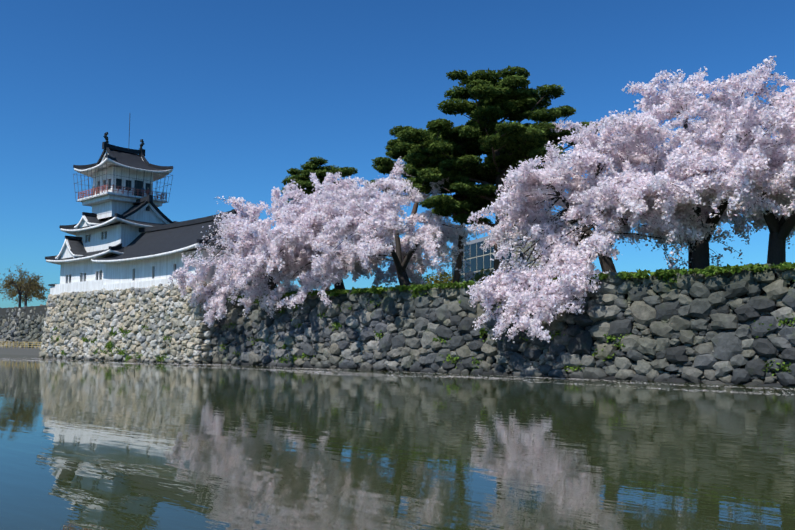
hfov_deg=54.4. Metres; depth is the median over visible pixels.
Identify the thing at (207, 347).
wall cornerstones
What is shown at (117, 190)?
keep body
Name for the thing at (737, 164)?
cherry tree
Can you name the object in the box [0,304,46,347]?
stone wall
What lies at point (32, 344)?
fence
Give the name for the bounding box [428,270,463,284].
hedge shrub
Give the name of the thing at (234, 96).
sky
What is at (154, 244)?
keep roofs
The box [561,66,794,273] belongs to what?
cherry tree
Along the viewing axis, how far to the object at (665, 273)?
55.56 m
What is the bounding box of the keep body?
[50,164,262,294]
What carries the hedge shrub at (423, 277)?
on the stone wall at (418, 324)
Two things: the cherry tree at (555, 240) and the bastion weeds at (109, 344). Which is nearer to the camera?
the cherry tree at (555, 240)
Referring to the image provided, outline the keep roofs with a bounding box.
[46,149,250,264]
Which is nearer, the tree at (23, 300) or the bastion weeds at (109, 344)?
the bastion weeds at (109, 344)
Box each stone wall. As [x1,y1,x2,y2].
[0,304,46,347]
[211,263,794,386]
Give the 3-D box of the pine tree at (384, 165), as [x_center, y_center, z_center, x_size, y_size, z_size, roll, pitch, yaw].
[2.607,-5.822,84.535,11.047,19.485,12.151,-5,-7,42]
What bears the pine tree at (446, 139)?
on the stone wall at (418, 324)
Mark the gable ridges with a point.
(143, 212)
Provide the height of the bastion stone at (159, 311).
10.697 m
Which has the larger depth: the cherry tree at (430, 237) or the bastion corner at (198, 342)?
the bastion corner at (198, 342)
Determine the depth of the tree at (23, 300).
197.24 m
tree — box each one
[0,263,45,306]
[0,270,49,305]
[2,277,45,305]
[168,186,332,327]
[229,172,427,310]
[281,156,370,289]
[308,156,478,285]
[365,125,437,275]
[396,65,605,275]
[404,119,514,282]
[465,110,741,342]
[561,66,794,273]
[605,94,759,269]
[648,55,794,268]
[753,139,794,219]
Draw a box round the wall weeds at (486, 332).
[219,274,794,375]
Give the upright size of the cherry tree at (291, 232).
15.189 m
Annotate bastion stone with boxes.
[38,281,201,363]
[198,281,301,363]
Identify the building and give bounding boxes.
[451,233,544,280]
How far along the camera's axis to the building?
163.75 m
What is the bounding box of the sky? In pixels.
[0,0,794,307]
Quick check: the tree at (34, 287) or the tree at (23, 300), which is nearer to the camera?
the tree at (34, 287)
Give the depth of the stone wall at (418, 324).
57.85 m
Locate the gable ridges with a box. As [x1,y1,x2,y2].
[45,117,254,285]
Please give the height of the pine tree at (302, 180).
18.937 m
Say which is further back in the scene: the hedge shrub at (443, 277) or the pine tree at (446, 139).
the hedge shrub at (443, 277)
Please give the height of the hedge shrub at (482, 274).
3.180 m
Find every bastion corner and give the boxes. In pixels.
[39,295,51,354]
[192,284,207,363]
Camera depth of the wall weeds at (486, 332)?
63.66 m
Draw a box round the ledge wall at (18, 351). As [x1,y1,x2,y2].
[0,347,40,354]
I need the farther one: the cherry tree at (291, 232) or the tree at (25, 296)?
the tree at (25, 296)
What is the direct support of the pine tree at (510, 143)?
on the stone wall at (418, 324)
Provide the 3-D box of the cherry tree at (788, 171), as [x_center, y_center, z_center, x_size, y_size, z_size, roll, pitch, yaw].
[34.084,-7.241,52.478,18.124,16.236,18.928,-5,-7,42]
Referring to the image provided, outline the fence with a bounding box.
[3,342,41,348]
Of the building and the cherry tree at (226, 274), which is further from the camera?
the building
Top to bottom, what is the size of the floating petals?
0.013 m
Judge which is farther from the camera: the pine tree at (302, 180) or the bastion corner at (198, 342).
the pine tree at (302, 180)
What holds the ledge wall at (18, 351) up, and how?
on the ground
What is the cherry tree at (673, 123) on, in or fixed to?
on the stone wall at (418, 324)
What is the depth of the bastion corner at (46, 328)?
115.92 m
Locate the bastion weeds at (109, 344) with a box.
[50,325,171,361]
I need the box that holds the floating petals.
[5,357,793,395]
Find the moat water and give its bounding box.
[0,354,794,529]
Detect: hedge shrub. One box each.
[410,274,432,284]
[423,272,452,283]
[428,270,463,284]
[472,268,492,280]

